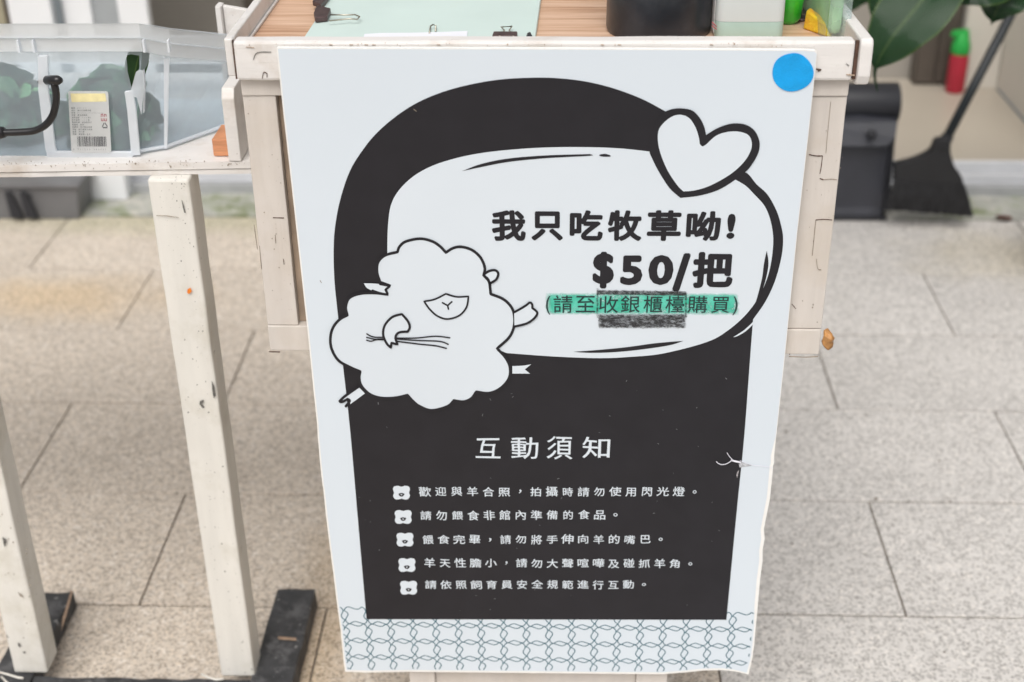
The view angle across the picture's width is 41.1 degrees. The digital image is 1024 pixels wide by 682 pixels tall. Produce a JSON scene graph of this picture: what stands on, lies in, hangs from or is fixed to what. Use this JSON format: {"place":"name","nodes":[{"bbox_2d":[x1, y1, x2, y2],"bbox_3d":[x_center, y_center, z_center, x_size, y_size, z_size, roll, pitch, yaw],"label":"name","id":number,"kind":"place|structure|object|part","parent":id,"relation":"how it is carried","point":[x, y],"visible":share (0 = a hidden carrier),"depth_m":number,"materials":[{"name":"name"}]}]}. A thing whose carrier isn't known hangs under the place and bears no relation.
{"place":"outdoors","nodes":[
{"label":"outdoors","id":0,"kind":"place"},
{"bbox_2d":[201,673,223,680],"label":"cable tie","id":1,"kind":"object","parent":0,"point":[212,678],"visible":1,"depth_m":1.93,"materials":[{"name":"white plastic"}]},
{"bbox_2d":[0,247,1004,652],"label":"grit","id":2,"kind":"object","parent":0,"point":[318,493],"visible":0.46,"depth_m":2.45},
{"bbox_2d":[0,217,1023,681],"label":"pavement","id":3,"kind":"structure","parent":0,"point":[902,399],"depth_m":2.47,"materials":[{"name":"stone"}]},
{"bbox_2d":[0,176,91,218],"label":"planter trough","id":4,"kind":"object","parent":3,"relation":"on","point":[61,197],"visible":0.88,"depth_m":3.42,"materials":[{"name":"black plastic"}]},
{"bbox_2d":[0,2,317,681],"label":"side shelf","id":5,"kind":"object","parent":3,"relation":"on","point":[36,618],"visible":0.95,"depth_m":1.77,"materials":[{"name":"white paint"}]},
{"bbox_2d":[0,671,23,678],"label":"cable tie","id":6,"kind":"object","parent":5,"relation":"on","point":[11,675],"visible":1,"depth_m":1.94,"materials":[{"name":"white plastic"}]},
{"bbox_2d":[0,23,226,157],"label":"plastic box","id":7,"kind":"object","parent":5,"relation":"on","point":[43,46],"visible":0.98,"depth_m":1.55,"materials":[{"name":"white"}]},
{"bbox_2d":[0,62,66,144],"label":"feed leaves","id":8,"kind":"object","parent":7,"relation":"on","point":[19,101],"visible":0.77,"depth_m":1.62,"materials":[{"name":"green plant"}]},
{"bbox_2d":[57,52,163,149],"bbox_3d":[-0.474,-0.303,1.612,0.138,0.129,0.120,0,29,2],"label":"feed","id":9,"kind":"object","parent":7,"relation":"on","point":[110,79],"depth_m":1.60},
{"bbox_2d":[212,125,227,155],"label":"wood block","id":10,"kind":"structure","parent":5,"relation":"on","point":[219,143],"depth_m":1.59,"materials":[{"name":"orange wood"}]},
{"bbox_2d":[224,0,873,681],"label":"counter","id":11,"kind":"object","parent":3,"relation":"on","point":[258,34],"visible":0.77,"depth_m":1.42,"materials":[{"name":"white paint"}]},
{"bbox_2d":[305,0,540,35],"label":"mint panel","id":12,"kind":"object","parent":11,"relation":"on","point":[483,17],"visible":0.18,"depth_m":1.47,"materials":[{"name":"green plastic"}]},
{"bbox_2d":[313,0,327,6],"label":"binder clip","id":13,"kind":"object","parent":12,"relation":"attached to","point":[319,2],"visible":0.88,"depth_m":1.50,"materials":[{"name":"metal"}]},
{"bbox_2d":[314,5,359,21],"bbox_3d":[-0.196,-0.347,1.461,0.074,0.006,0.037,21,35,34],"label":"binder clip","id":14,"kind":"object","parent":12,"relation":"attached to","point":[322,14],"visible":1,"depth_m":1.46,"materials":[{"name":"metal"}]},
{"bbox_2d":[364,31,467,35],"bbox_3d":[-0.098,-0.304,1.386,0.107,0.001,0.068,-1,29,-1],"label":"paper strip","id":15,"kind":"object","parent":12,"relation":"on","point":[458,33],"visible":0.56,"depth_m":1.41,"materials":[{"name":"white paper"}]},
{"bbox_2d":[492,26,516,35],"bbox_3d":[-0.007,-0.317,1.402,0.026,0.005,0.038,0,29,2],"label":"binder clip","id":16,"kind":"object","parent":12,"relation":"attached to","point":[505,33],"visible":0.73,"depth_m":1.39,"materials":[{"name":"metal"}]},
{"bbox_2d":[277,46,816,673],"bbox_3d":[0.037,0.070,1.534,0.525,0.822,0.029,0,29,2],"label":"notice board","id":17,"kind":"object","parent":11,"relation":"attached to","point":[547,298],"visible":1,"depth_m":1.49,"materials":[{"name":"plastic"}]},
{"bbox_2d":[606,0,712,35],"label":"canister","id":18,"kind":"object","parent":11,"relation":"on","point":[658,17],"visible":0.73,"depth_m":1.38,"materials":[{"name":"black plastic"}]},
{"bbox_2d":[711,0,784,36],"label":"frosted bottle","id":19,"kind":"object","parent":11,"relation":"on","point":[747,17],"visible":0.81,"depth_m":1.38,"materials":[{"name":"plastic"}]},
{"bbox_2d":[783,0,803,24],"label":"green bottle","id":20,"kind":"object","parent":11,"relation":"on","point":[793,12],"visible":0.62,"depth_m":1.43,"materials":[{"name":"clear plastic"}]},
{"bbox_2d":[804,8,832,35],"bbox_3d":[0.318,-0.330,1.414,0.014,0.018,0.047,-15,32,-24],"label":"sponge","id":21,"kind":"object","parent":11,"relation":"on","point":[814,22],"visible":0.92,"depth_m":1.41},
{"bbox_2d":[820,332,833,348],"bbox_3d":[0.345,-0.002,1.492,0.015,0.021,0.013,25,38,38],"label":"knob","id":22,"kind":"object","parent":11,"relation":"attached to","point":[827,340],"visible":1,"depth_m":1.49,"materials":[{"name":"orange"}]},
{"bbox_2d":[81,193,1023,220],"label":"kerb","id":23,"kind":"structure","parent":3,"relation":"on","point":[984,208],"depth_m":3.47,"materials":[{"name":"concrete"}]},
{"bbox_2d":[91,176,131,199],"bbox_3d":[-1.044,-0.431,3.534,0.101,0.126,0.050,0,29,2],"label":"post base","id":24,"kind":"object","parent":23,"relation":"on","point":[111,188],"visible":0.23,"depth_m":3.53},
{"bbox_2d":[833,82,901,220],"bbox_3d":[0.830,-0.686,3.265,0.223,0.800,0.186,0,29,2],"label":"dustpan","id":25,"kind":"object","parent":23,"relation":"on","point":[872,115],"visible":0.64,"depth_m":3.33,"materials":[{"name":"grey plastic"}]},
{"bbox_2d":[996,214,1013,219],"bbox_3d":[1.217,-0.306,3.376,0.042,0.015,0.030,0,29,2],"label":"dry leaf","id":26,"kind":"object","parent":23,"relation":"on","point":[1002,217],"visible":1,"depth_m":3.37,"materials":[{"name":"brown plant"}]},
{"bbox_2d":[844,0,1023,90],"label":"potted plant","id":27,"kind":"object","parent":3,"relation":"on","point":[898,30],"visible":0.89,"depth_m":2.33,"materials":[{"name":"green plant"}]},
{"bbox_2d":[886,14,1015,216],"bbox_3d":[1.208,-0.759,3.239,0.673,0.885,0.147,-19,34,-30],"label":"broom","id":28,"kind":"object","parent":3,"relation":"on","point":[928,180],"visible":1,"depth_m":3.27,"materials":[{"name":"plastic"}]},
{"bbox_2d":[149,0,911,78],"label":"back wall","id":29,"kind":"structure","parent":0,"point":[197,15],"depth_m":4.24,"materials":[{"name":"beige paint"}]},
{"bbox_2d":[849,79,1023,159],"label":"indoor floor","id":30,"kind":"structure","parent":0,"point":[991,126],"depth_m":3.89,"materials":[{"name":"beige tile"}]},
{"bbox_2d":[909,5,963,83],"bbox_3d":[1.289,-1.113,4.046,0.120,0.714,0.069,0,29,2],"label":"cupboard","id":31,"kind":"object","parent":30,"relation":"on","point":[930,61],"visible":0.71,"depth_m":4.15,"materials":[{"name":"brown wood"}]},
{"bbox_3d":[1.260,-1.098,4.021,0.053,0.695,0.009,0,29,2],"label":"door","id":32,"kind":"part","parent":31,"relation":"part of","materials":[{"name":"brown wood"}]},
{"bbox_3d":[1.317,-1.098,4.019,0.053,0.695,0.009,0,29,2],"label":"door","id":33,"kind":"part","parent":31,"relation":"part of","materials":[{"name":"brown wood"}]},
{"bbox_2d":[945,28,970,93],"bbox_3d":[1.336,-0.841,4.092,0.062,0.192,0.056,0,29,2],"label":"spray bottle","id":34,"kind":"object","parent":30,"relation":"on","point":[958,65],"visible":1,"depth_m":4.07,"materials":[{"name":"red plastic"}]},
{"bbox_2d":[960,5,1023,120],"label":"room wall","id":35,"kind":"structure","parent":30,"relation":"on","point":[1004,75],"depth_m":4.06,"materials":[{"name":"beige paint"}]},
{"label":"ground","id":36,"kind":"structure","parent":0,"visible":0},
{"bbox_2d":[130,160,1023,196],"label":"door track","id":37,"kind":"structure","parent":36,"relation":"on","point":[993,178],"depth_m":3.57,"materials":[{"name":"metal"}]},
{"bbox_2d":[0,0,19,67],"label":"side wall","id":38,"kind":"structure","parent":37,"relation":"on","point":[4,15],"depth_m":3.45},
{"bbox_2d":[7,0,72,72],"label":"door post","id":39,"kind":"object","parent":37,"relation":"on","point":[35,11],"depth_m":3.38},
{"bbox_2d":[61,0,158,72],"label":"sliding door","id":40,"kind":"structure","parent":37,"relation":"on","point":[105,11],"depth_m":3.42,"materials":[{"name":"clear glass"}]},
{"bbox_3d":[0.324,-0.374,1.421,0.038,0.090,0.128,0,29,2],"label":"clear box","id":41,"kind":"object","parent":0,"visible":0},
{"bbox_2d":[803,0,843,33],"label":"green cloth","id":42,"kind":"object","parent":41,"relation":"in","point":[830,12],"visible":0.9,"depth_m":1.39,"materials":[{"name":"green fabric"}]}
]}

